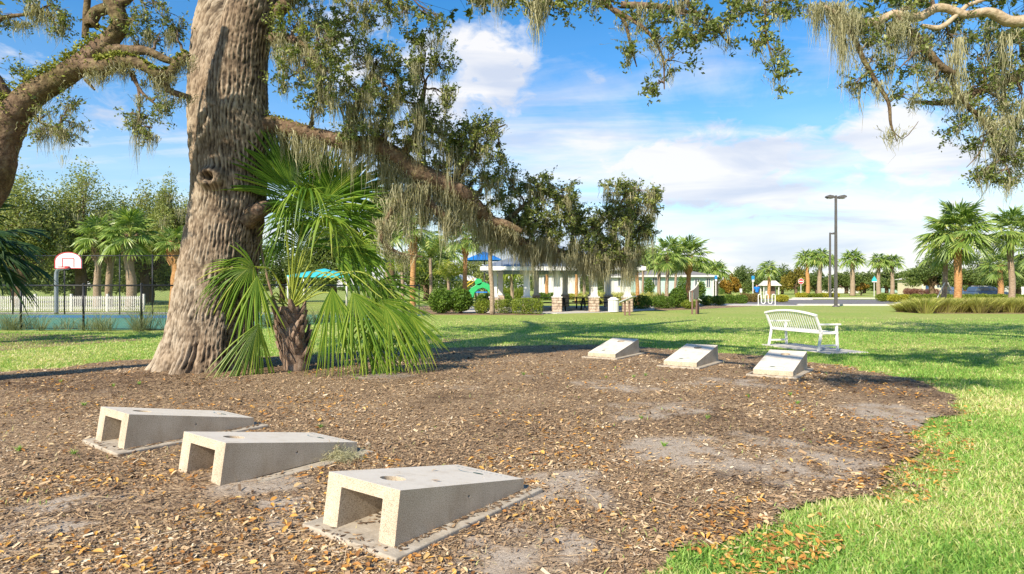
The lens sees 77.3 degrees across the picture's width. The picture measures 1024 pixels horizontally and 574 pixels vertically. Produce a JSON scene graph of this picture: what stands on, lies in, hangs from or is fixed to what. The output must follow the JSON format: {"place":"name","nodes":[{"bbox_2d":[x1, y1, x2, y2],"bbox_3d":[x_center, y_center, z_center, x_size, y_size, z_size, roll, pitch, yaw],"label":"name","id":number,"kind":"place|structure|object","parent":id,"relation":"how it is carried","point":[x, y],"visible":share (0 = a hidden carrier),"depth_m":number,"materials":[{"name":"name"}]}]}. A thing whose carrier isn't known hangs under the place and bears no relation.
{"place":"outdoors","nodes":[
{"label":"outdoors","id":0,"kind":"place"},
{"bbox_2d":[420,306,542,314],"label":"hedge soil","id":1,"kind":"structure","parent":0,"point":[426,308],"depth_m":34.90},
{"bbox_2d":[403,230,454,309],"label":"feather palm","id":2,"kind":"object","parent":1,"relation":"on","point":[431,249],"visible":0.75,"depth_m":40.77,"materials":[{"name":"plant"}]},
{"bbox_2d":[427,288,454,313],"bbox_3d":[-3.807,0.742,34.911,1.691,1.436,1.539,0,0,0],"label":"oleander","id":3,"kind":"object","parent":1,"relation":"on","point":[439,299],"visible":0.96,"depth_m":34.56,"materials":[{"name":"plant"}]},
{"bbox_2d":[425,259,473,289],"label":"feather palm","id":4,"kind":"object","parent":1,"relation":"on","point":[449,272],"visible":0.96,"depth_m":44.85,"materials":[{"name":"plant"}]},
{"bbox_2d":[449,287,473,313],"bbox_3d":[-2.802,0.716,34.857,1.461,1.486,1.458,0,0,0],"label":"oleander","id":5,"kind":"object","parent":1,"relation":"on","point":[463,299],"visible":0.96,"depth_m":34.54,"materials":[{"name":"plant"}]},
{"bbox_2d":[447,226,483,289],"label":"sabal palm","id":6,"kind":"object","parent":1,"relation":"on","point":[466,247],"visible":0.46,"depth_m":43.83,"materials":[{"name":"plant"}]},
{"bbox_2d":[473,298,489,313],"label":"shrub","id":7,"kind":"object","parent":1,"relation":"on","point":[482,306],"visible":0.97,"depth_m":34.60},
{"bbox_2d":[470,234,501,314],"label":"sabal palm","id":8,"kind":"object","parent":1,"relation":"on","point":[492,299],"visible":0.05,"depth_m":33.37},
{"bbox_2d":[494,299,515,312],"bbox_3d":[-0.349,1.046,35.156,1.406,0.818,1.074,0,0,0],"label":"hedge","id":9,"kind":"object","parent":1,"relation":"on","point":[501,303],"visible":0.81,"depth_m":34.98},
{"bbox_2d":[510,297,543,313],"bbox_3d":[0.828,1.001,34.079,1.847,0.919,1.144,0,0,0],"label":"hedge","id":10,"kind":"object","parent":1,"relation":"on","point":[525,307],"visible":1,"depth_m":33.91,"materials":[{"name":"plant"}]},
{"bbox_2d":[0,287,1023,573],"bbox_3d":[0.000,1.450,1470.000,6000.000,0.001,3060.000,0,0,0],"label":"lawn","id":11,"kind":"structure","parent":0,"point":[822,313],"depth_m":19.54,"materials":[{"name":"plant"}]},
{"bbox_2d":[0,193,56,316],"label":"sabal palm","id":12,"kind":"object","parent":11,"relation":"on","point":[10,277],"visible":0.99,"depth_m":16.23,"materials":[{"name":"plant"}]},
{"bbox_2d":[0,156,82,306],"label":"broadleaf tree","id":13,"kind":"object","parent":11,"relation":"on","point":[35,214],"visible":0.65,"depth_m":45.51,"materials":[{"name":"green plant"}]},
{"bbox_2d":[54,252,81,312],"bbox_3d":[-23.484,-0.184,33.330,2.081,3.268,0.900,0,0,24],"label":"basketball hoop","id":14,"kind":"object","parent":11,"relation":"on","point":[66,261],"visible":0.97,"depth_m":33.28,"materials":[{"name":"metal"}]},
{"bbox_2d":[26,259,115,296],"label":"broadleaf tree","id":15,"kind":"object","parent":11,"relation":"on","point":[69,273],"visible":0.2,"depth_m":59.50,"materials":[{"name":"plant"}]},
{"bbox_2d":[0,333,141,350],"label":"mulch strip","id":16,"kind":"object","parent":11,"relation":"on","point":[62,342],"visible":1,"depth_m":17.29,"materials":[{"name":"wood"}]},
{"bbox_2d":[0,294,144,310],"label":"picket fence","id":17,"kind":"object","parent":11,"relation":"on","point":[72,307],"visible":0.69,"depth_m":37.99,"materials":[{"name":"wood"}]},
{"bbox_2d":[20,155,140,305],"bbox_3d":[-33.691,-4.356,49.794,9.536,11.669,7.937,0,0,0],"label":"broadleaf tree","id":18,"kind":"object","parent":11,"relation":"on","point":[80,211],"visible":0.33,"depth_m":49.05,"materials":[{"name":"green plant"}]},
{"bbox_2d":[0,283,172,330],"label":"chain link fence","id":19,"kind":"object","parent":11,"relation":"on","point":[83,285],"visible":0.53,"depth_m":21.34,"materials":[{"name":"metal"}]},
{"bbox_2d":[0,254,178,313],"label":"chain link fence","id":20,"kind":"object","parent":11,"relation":"on","point":[12,303],"visible":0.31,"depth_m":33.80,"materials":[{"name":"metal"}]},
{"bbox_2d":[70,213,122,306],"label":"sabal palm","id":21,"kind":"object","parent":11,"relation":"on","point":[93,243],"visible":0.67,"depth_m":41.70,"materials":[{"name":"plant"}]},
{"bbox_2d":[84,220,127,305],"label":"sabal palm","id":22,"kind":"object","parent":11,"relation":"on","point":[110,269],"visible":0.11,"depth_m":42.82,"materials":[{"name":"plant"}]},
{"bbox_2d":[93,207,163,309],"bbox_3d":[-24.456,-1.904,41.213,4.173,6.755,4.192,0,0,-40],"label":"sabal palm","id":23,"kind":"object","parent":11,"relation":"on","point":[129,242],"visible":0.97,"depth_m":40.68,"materials":[{"name":"plant"}]},
{"bbox_2d":[89,179,170,303],"bbox_3d":[-31.427,-3.917,55.096,7.765,10.795,6.724,0,0,0],"label":"broadleaf tree","id":24,"kind":"object","parent":11,"relation":"on","point":[165,266],"visible":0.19,"depth_m":54.54,"materials":[{"name":"green plant"}]},
{"bbox_2d":[101,260,170,302],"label":"broadleaf tree","id":25,"kind":"object","parent":11,"relation":"on","point":[156,274],"visible":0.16,"depth_m":58.08,"materials":[{"name":"plant"}]},
{"bbox_2d":[142,166,188,273],"bbox_3d":[-25.336,-3.760,48.191,4.085,10.456,4.187,0,0,29],"label":"broadleaf tree","id":26,"kind":"object","parent":11,"relation":"on","point":[167,213],"visible":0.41,"depth_m":47.26,"materials":[{"name":"green plant"}]},
{"bbox_2d":[150,226,182,308],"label":"sabal palm","id":27,"kind":"object","parent":11,"relation":"on","point":[172,247],"visible":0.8,"depth_m":40.73,"materials":[{"name":"plant"}]},
{"bbox_2d":[0,315,420,329],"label":"court surface","id":28,"kind":"object","parent":11,"relation":"on","point":[120,325],"visible":0.09,"depth_m":25.96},
{"bbox_2d":[22,315,166,317],"bbox_3d":[-19.250,1.436,31.100,9.618,0.001,2.598,0,0,2],"label":"court key","id":29,"kind":"object","parent":28,"relation":"on","point":[70,316],"visible":0.4,"depth_m":31.15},
{"bbox_2d":[0,295,428,331],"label":"wispy grass","id":30,"kind":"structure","parent":11,"relation":"on","point":[135,322],"depth_m":21.32,"materials":[{"name":"plant"}]},
{"bbox_2d":[258,237,316,301],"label":"broadleaf tree","id":31,"kind":"object","parent":11,"relation":"on","point":[276,269],"visible":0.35,"depth_m":60.61,"materials":[{"name":"plant"}]},
{"bbox_2d":[287,268,358,305],"bbox_3d":[-11.720,0.145,40.000,3.650,2.610,3.060,0,0,0],"label":"shade canopy","id":32,"kind":"object","parent":11,"relation":"on","point":[314,274],"visible":0.33,"depth_m":38.78,"materials":[{"name":"teal fabric"}]},
{"bbox_2d":[289,220,374,292],"bbox_3d":[-16.064,-2.345,58.097,7.911,7.668,7.501,0,0,0],"label":"broadleaf tree","id":33,"kind":"object","parent":11,"relation":"on","point":[330,263],"visible":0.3,"depth_m":55.89,"materials":[{"name":"plant"}]},
{"bbox_2d":[260,284,419,325],"bbox_3d":[-7.368,0.672,27.117,0.078,1.655,13.616,0,0,22],"label":"chain link fence","id":34,"kind":"object","parent":11,"relation":"on","point":[275,285],"visible":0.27,"depth_m":26.05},
{"bbox_2d":[362,178,416,298],"bbox_3d":[-9.385,-3.663,49.973,4.718,10.250,4.531,0,0,0],"label":"broadleaf tree","id":35,"kind":"object","parent":11,"relation":"on","point":[392,272],"visible":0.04,"depth_m":49.77,"materials":[{"name":"green plant"}]},
{"bbox_2d":[381,253,428,298],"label":"feather palm","id":36,"kind":"object","parent":11,"relation":"on","point":[408,269],"visible":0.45,"depth_m":39.93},
{"bbox_2d":[391,210,434,312],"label":"sabal palm","id":37,"kind":"object","parent":11,"relation":"on","point":[416,245],"visible":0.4,"depth_m":35.82,"materials":[{"name":"plant"}]},
{"bbox_2d":[395,246,461,300],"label":"broadleaf tree","id":38,"kind":"object","parent":11,"relation":"on","point":[424,283],"visible":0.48,"depth_m":64.76,"materials":[{"name":"plant"}]},
{"bbox_2d":[437,242,462,286],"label":"sabal palm","id":39,"kind":"object","parent":11,"relation":"on","point":[456,257],"visible":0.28,"depth_m":69.35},
{"bbox_2d":[451,258,503,294],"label":"broadleaf tree","id":40,"kind":"object","parent":11,"relation":"on","point":[479,274],"visible":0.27,"depth_m":83.19,"materials":[{"name":"green plant"}]},
{"bbox_2d":[467,277,489,304],"bbox_3d":[-2.483,0.337,52.000,2.563,2.226,1.000,0,0,0],"label":"playground slide","id":41,"kind":"object","parent":11,"relation":"on","point":[479,284],"visible":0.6,"depth_m":51.50,"materials":[{"name":"green plastic"}]},
{"bbox_2d":[0,344,974,573],"bbox_3d":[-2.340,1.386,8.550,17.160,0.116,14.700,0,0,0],"label":"mulch bed","id":42,"kind":"object","parent":11,"relation":"on","point":[504,554],"visible":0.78,"depth_m":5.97,"materials":[{"name":"wood"}]},
{"bbox_2d":[0,0,199,207],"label":"live oak","id":43,"kind":"object","parent":42,"relation":"on","point":[103,55],"visible":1,"depth_m":8.94,"materials":[{"name":"green plant"}]},
{"bbox_2d":[82,406,268,456],"bbox_3d":[-3.240,1.288,6.241,0.820,0.347,1.430,0,0,37],"label":"cornhole board","id":44,"kind":"object","parent":42,"relation":"on","point":[128,427],"visible":0.97,"depth_m":5.89,"materials":[{"name":"concrete"}]},
{"bbox_2d":[179,431,373,485],"bbox_3d":[-1.915,1.288,5.241,0.820,0.347,1.355,0,0,37],"label":"cornhole board","id":45,"kind":"object","parent":42,"relation":"on","point":[231,457],"visible":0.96,"depth_m":4.89,"materials":[{"name":"concrete"}]},
{"bbox_2d":[196,121,448,376],"bbox_3d":[-3.131,-0.200,10.976,4.056,5.370,2.294,0,0,-9],"label":"young palm","id":46,"kind":"object","parent":42,"relation":"on","point":[312,194],"visible":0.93,"depth_m":10.59,"materials":[{"name":"plant"}]},
{"bbox_2d":[319,438,367,466],"bbox_3d":[-1.469,1.357,5.298,0.554,0.220,0.423,0,0,0],"label":"fallen moss","id":47,"kind":"object","parent":42,"relation":"on","point":[344,454],"visible":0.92,"depth_m":5.28,"materials":[{"name":"beige plant"}]},
{"bbox_2d":[302,464,542,563],"bbox_3d":[-0.516,1.288,4.148,0.820,0.347,1.430,0,0,36],"label":"cornhole board","id":48,"kind":"object","parent":42,"relation":"on","point":[408,503],"visible":0.98,"depth_m":3.80,"materials":[{"name":"concrete"}]},
{"bbox_2d":[86,353,788,551],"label":"slab litter","id":49,"kind":"object","parent":42,"relation":"on","point":[405,544],"visible":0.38,"depth_m":3.91,"materials":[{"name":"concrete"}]},
{"bbox_2d":[0,369,949,573],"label":"dead twigs","id":50,"kind":"object","parent":42,"relation":"on","point":[392,465],"visible":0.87,"depth_m":4.22,"materials":[{"name":"wood"}]},
{"bbox_2d":[145,0,811,374],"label":"live oak","id":51,"kind":"object","parent":42,"relation":"on","point":[233,44],"visible":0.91,"depth_m":10.44,"materials":[{"name":"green plant"}]},
{"bbox_2d":[15,371,955,454],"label":"weeds","id":52,"kind":"object","parent":42,"relation":"on","point":[641,417],"visible":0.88,"depth_m":6.96,"materials":[{"name":"green plant"}]},
{"bbox_2d":[0,345,1007,573],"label":"fallen leaves","id":53,"kind":"object","parent":42,"relation":"on","point":[440,559],"visible":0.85,"depth_m":4.12,"materials":[{"name":"brown plant"}]},
{"bbox_2d":[582,338,644,359],"bbox_3d":[2.138,1.288,13.416,0.820,0.347,1.430,0,0,34],"label":"cornhole board","id":54,"kind":"object","parent":42,"relation":"on","point":[617,348],"visible":0.99,"depth_m":13.23,"materials":[{"name":"concrete"}]},
{"bbox_2d":[657,344,724,369],"bbox_3d":[3.350,1.288,11.954,0.820,0.347,1.430,0,0,35],"label":"cornhole board","id":55,"kind":"object","parent":42,"relation":"on","point":[697,356],"visible":0.99,"depth_m":11.76,"materials":[{"name":"concrete"}]},
{"bbox_2d":[746,349,813,378],"bbox_3d":[4.525,1.288,10.776,0.820,0.347,1.430,0,0,34],"label":"cornhole board","id":56,"kind":"object","parent":42,"relation":"on","point":[782,364],"visible":1,"depth_m":10.57,"materials":[{"name":"concrete"}]},
{"bbox_2d":[26,269,983,291],"bbox_3d":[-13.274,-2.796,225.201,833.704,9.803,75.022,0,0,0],"label":"distant woods","id":57,"kind":"object","parent":11,"relation":"on","point":[506,282],"visible":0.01,"depth_m":229.45,"materials":[{"name":"plant"}]},
{"bbox_2d":[463,306,653,313],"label":"pavilion floor","id":58,"kind":"structure","parent":11,"relation":"on","point":[569,309],"depth_m":38.67,"materials":[{"name":"concrete"}]},
{"bbox_2d":[480,245,645,311],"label":"picnic pavilion","id":59,"kind":"structure","parent":58,"relation":"on","point":[507,268],"depth_m":36.72,"materials":[{"name":"paint"}]},
{"bbox_2d":[608,297,618,311],"bbox_3d":[5.818,0.998,36.709,0.660,0.845,0.660,0,0,0],"label":"litter bin","id":60,"kind":"object","parent":58,"relation":"on","point":[613,304],"visible":1,"depth_m":36.45,"materials":[{"name":"white paint"}]},
{"bbox_2d":[604,274,623,292],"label":"house","id":61,"kind":"structure","parent":11,"relation":"on","point":[616,284],"depth_m":84.00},
{"bbox_2d":[571,292,739,304],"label":"pale grasses","id":62,"kind":"object","parent":11,"relation":"on","point":[600,294],"visible":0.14,"depth_m":52.79,"materials":[{"name":"green plant"}]},
{"bbox_2d":[689,282,701,313],"bbox_3d":[9.803,0.593,34.395,0.698,1.734,0.645,0,0,0],"label":"interpretive sign","id":63,"kind":"object","parent":11,"relation":"on","point":[694,293],"visible":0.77,"depth_m":34.14,"materials":[{"name":"brown wood"}]},
{"bbox_2d":[645,305,745,310],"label":"sidewalk","id":64,"kind":"structure","parent":11,"relation":"on","point":[700,307],"depth_m":45.11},
{"bbox_2d":[645,253,677,294],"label":"sabal palm","id":65,"kind":"object","parent":64,"relation":"on","point":[655,266],"visible":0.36,"depth_m":54.89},
{"bbox_2d":[652,295,675,308],"bbox_3d":[10.108,1.004,42.914,1.772,0.909,1.078,0,0,0],"label":"hedge","id":66,"kind":"object","parent":64,"relation":"on","point":[660,302],"visible":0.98,"depth_m":42.68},
{"bbox_2d":[647,234,687,307],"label":"sabal palm","id":67,"kind":"object","parent":64,"relation":"on","point":[667,261],"visible":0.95,"depth_m":43.78,"materials":[{"name":"plant"}]},
{"bbox_2d":[669,286,687,307],"bbox_3d":[11.478,0.720,44.352,1.426,1.519,1.417,0,0,0],"label":"shrub","id":68,"kind":"object","parent":64,"relation":"on","point":[678,294],"visible":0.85,"depth_m":44.00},
{"bbox_2d":[669,234,713,299],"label":"sabal palm","id":69,"kind":"object","parent":64,"relation":"on","point":[689,247],"visible":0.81,"depth_m":46.58,"materials":[{"name":"plant"}]},
{"bbox_2d":[699,295,725,304],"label":"hedge","id":70,"kind":"object","parent":64,"relation":"on","point":[712,300],"visible":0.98,"depth_m":50.07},
{"bbox_2d":[723,294,747,303],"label":"hedge","id":71,"kind":"object","parent":64,"relation":"on","point":[732,299],"visible":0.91,"depth_m":53.66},
{"bbox_2d":[703,259,733,295],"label":"sabal palm","id":72,"kind":"object","parent":11,"relation":"on","point":[714,269],"visible":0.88,"depth_m":79.56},
{"bbox_2d":[719,274,741,293],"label":"broadleaf tree","id":73,"kind":"object","parent":11,"relation":"on","point":[727,286],"visible":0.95,"depth_m":94.35,"materials":[{"name":"yellow plant"}]},
{"bbox_2d":[733,265,760,293],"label":"broadleaf tree","id":74,"kind":"object","parent":11,"relation":"on","point":[742,275],"visible":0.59,"depth_m":118.79,"materials":[{"name":"plant"}]},
{"bbox_2d":[755,260,780,298],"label":"sabal palm","id":75,"kind":"object","parent":11,"relation":"on","point":[768,270],"visible":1,"depth_m":74.78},
{"bbox_2d":[758,281,781,297],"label":"notice kiosk","id":76,"kind":"object","parent":11,"relation":"on","point":[773,283],"visible":0.64,"depth_m":81.82,"materials":[{"name":"white paint"}]},
{"bbox_2d":[771,263,795,293],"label":"broadleaf tree","id":77,"kind":"object","parent":11,"relation":"on","point":[783,271],"visible":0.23,"depth_m":128.93,"materials":[{"name":"plant"}]},
{"bbox_2d":[780,267,811,293],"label":"broadleaf tree","id":78,"kind":"object","parent":11,"relation":"on","point":[790,281],"visible":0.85,"depth_m":124.36,"materials":[{"name":"plant"}]},
{"bbox_2d":[793,249,822,292],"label":"sabal palm","id":79,"kind":"object","parent":11,"relation":"on","point":[803,260],"visible":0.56,"depth_m":109.79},
{"bbox_2d":[762,343,867,353],"bbox_3d":[7.043,1.481,15.066,1.050,0.098,2.300,0,0,-16],"label":"bench pad","id":80,"kind":"object","parent":11,"relation":"on","point":[812,348],"visible":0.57,"depth_m":14.90,"materials":[{"name":"concrete"}]},
{"bbox_2d":[764,309,840,350],"bbox_3d":[6.804,0.978,15.104,0.737,0.911,1.771,0,0,-16],"label":"park bench","id":81,"kind":"object","parent":80,"relation":"on","point":[819,331],"visible":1,"depth_m":14.83,"materials":[{"name":"white paint"}]},
{"bbox_2d":[799,269,833,293],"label":"broadleaf tree","id":82,"kind":"object","parent":11,"relation":"on","point":[813,278],"visible":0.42,"depth_m":138.52,"materials":[{"name":"plant"}]},
{"bbox_2d":[806,248,833,292],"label":"sabal palm","id":83,"kind":"object","parent":11,"relation":"on","point":[818,257],"visible":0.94,"depth_m":104.73,"materials":[{"name":"plant"}]},
{"bbox_2d":[825,195,846,306],"bbox_3d":[23.681,-2.636,46.800,1.432,8.172,0.480,0,0,0],"label":"street lamp","id":84,"kind":"object","parent":11,"relation":"on","point":[835,197],"visible":1,"depth_m":46.72,"materials":[{"name":"brown metal"}]},
{"bbox_2d":[797,304,894,305],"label":"kerb","id":85,"kind":"structure","parent":11,"relation":"on","point":[846,304],"depth_m":49.56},
{"bbox_2d":[831,269,866,293],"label":"broadleaf tree","id":86,"kind":"object","parent":11,"relation":"on","point":[844,280],"visible":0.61,"depth_m":138.82,"materials":[{"name":"plant"}]},
{"bbox_2d":[838,247,869,295],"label":"sabal palm","id":87,"kind":"object","parent":11,"relation":"on","point":[851,260],"visible":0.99,"depth_m":104.62,"materials":[{"name":"plant"}]},
{"bbox_2d":[863,252,893,294],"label":"sabal palm","id":88,"kind":"object","parent":11,"relation":"on","point":[876,262],"visible":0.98,"depth_m":114.73,"materials":[{"name":"plant"}]},
{"bbox_2d":[865,268,902,292],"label":"broadleaf tree","id":89,"kind":"object","parent":11,"relation":"on","point":[885,278],"visible":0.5,"depth_m":143.85,"materials":[{"name":"plant"}]},
{"bbox_2d":[880,253,907,293],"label":"sabal palm","id":90,"kind":"object","parent":11,"relation":"on","point":[894,261],"visible":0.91,"depth_m":114.63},
{"bbox_2d":[802,0,1023,207],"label":"live oak","id":91,"kind":"object","parent":11,"relation":"on","point":[840,18],"visible":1,"depth_m":8.07,"materials":[{"name":"green plant"}]},
{"bbox_2d":[895,254,963,293],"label":"broadleaf tree","id":92,"kind":"object","parent":11,"relation":"on","point":[924,275],"visible":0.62,"depth_m":99.34,"materials":[{"name":"plant"}]},
{"bbox_2d":[939,250,1017,289],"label":"broadleaf tree","id":93,"kind":"object","parent":11,"relation":"on","point":[971,277],"visible":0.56,"depth_m":93.82,"materials":[{"name":"plant"}]},
{"bbox_2d":[976,249,1023,295],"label":"sabal palm","id":94,"kind":"object","parent":11,"relation":"on","point":[1000,269],"visible":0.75,"depth_m":69.72,"materials":[{"name":"plant"}]},
{"bbox_2d":[987,258,1023,294],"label":"broadleaf tree","id":95,"kind":"object","parent":11,"relation":"on","point":[1018,287],"visible":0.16,"depth_m":95.78,"materials":[{"name":"plant"}]},
{"bbox_2d":[1000,228,1023,271],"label":"sabal palm","id":96,"kind":"object","parent":11,"relation":"on","point":[1020,260],"visible":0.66,"depth_m":60.59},
{"bbox_2d":[0,0,1023,286],"label":"sky","id":97,"kind":"structure","parent":0,"point":[742,170],"materials":[{"name":"blue"}]},
{"bbox_2d":[539,274,579,294],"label":"house","id":98,"kind":"structure","parent":0,"point":[571,289],"depth_m":88.00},
{"bbox_2d":[632,295,652,308],"bbox_3d":[8.350,0.964,41.657,1.600,0.987,1.118,0,0,0],"label":"hedge","id":99,"kind":"object","parent":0,"point":[646,302],"visible":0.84,"depth_m":41.40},
{"bbox_2d":[631,270,717,295],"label":"house","id":100,"kind":"structure","parent":0,"point":[696,277],"depth_m":78.00,"materials":[{"name":"white"}]},
{"bbox_2d":[737,299,899,304],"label":"road","id":101,"kind":"structure","parent":0,"point":[840,301],"depth_m":59.54,"materials":[{"name":"asphalt"}]},
{"bbox_2d":[964,287,1007,294],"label":"parked car","id":102,"kind":"object","parent":101,"relation":"on","point":[981,290],"visible":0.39,"depth_m":75.22,"materials":[{"name":"blue paint"}]},
{"bbox_2d":[895,278,941,293],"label":"house","id":103,"kind":"structure","parent":0,"point":[901,287],"depth_m":129.66,"materials":[{"name":"beige"}]},
{"bbox_2d":[931,297,969,312],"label":"ornamental grass","id":104,"kind":"object","parent":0,"point":[951,307],"depth_m":35.68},
{"bbox_2d":[896,311,1023,313],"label":"grass bed soil","id":105,"kind":"structure","parent":0,"point":[977,313],"depth_m":34.88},
{"bbox_2d":[906,297,944,313],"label":"ornamental grass","id":106,"kind":"object","parent":105,"relation":"on","point":[923,306],"depth_m":34.88,"materials":[{"name":"plant"}]},
{"bbox_2d":[917,228,978,297],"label":"sabal palm","id":107,"kind":"object","parent":105,"relation":"on","point":[940,265],"visible":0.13,"depth_m":43.88,"materials":[{"name":"plant"}]},
{"bbox_2d":[911,197,1003,298],"bbox_3d":[27.953,-2.095,40.093,4.589,7.123,5.032,0,0,-42],"label":"sabal palm","id":108,"kind":"object","parent":105,"relation":"on","point":[959,236],"visible":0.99,"depth_m":39.54,"materials":[{"name":"plant"}]},
{"bbox_2d":[977,204,1023,297],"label":"sabal palm","id":109,"kind":"object","parent":105,"relation":"on","point":[1014,217],"visible":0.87,"depth_m":40.75,"materials":[{"name":"plant"}]},
{"bbox_2d":[963,297,1002,312],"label":"ornamental grass","id":110,"kind":"object","parent":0,"point":[981,306],"depth_m":35.27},
{"bbox_2d":[976,297,1011,312],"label":"ornamental grass","id":111,"kind":"object","parent":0,"point":[997,306],"depth_m":35.51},
{"bbox_2d":[1003,299,1023,312],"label":"ornamental grass","id":112,"kind":"object","parent":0,"point":[1015,307],"depth_m":35.62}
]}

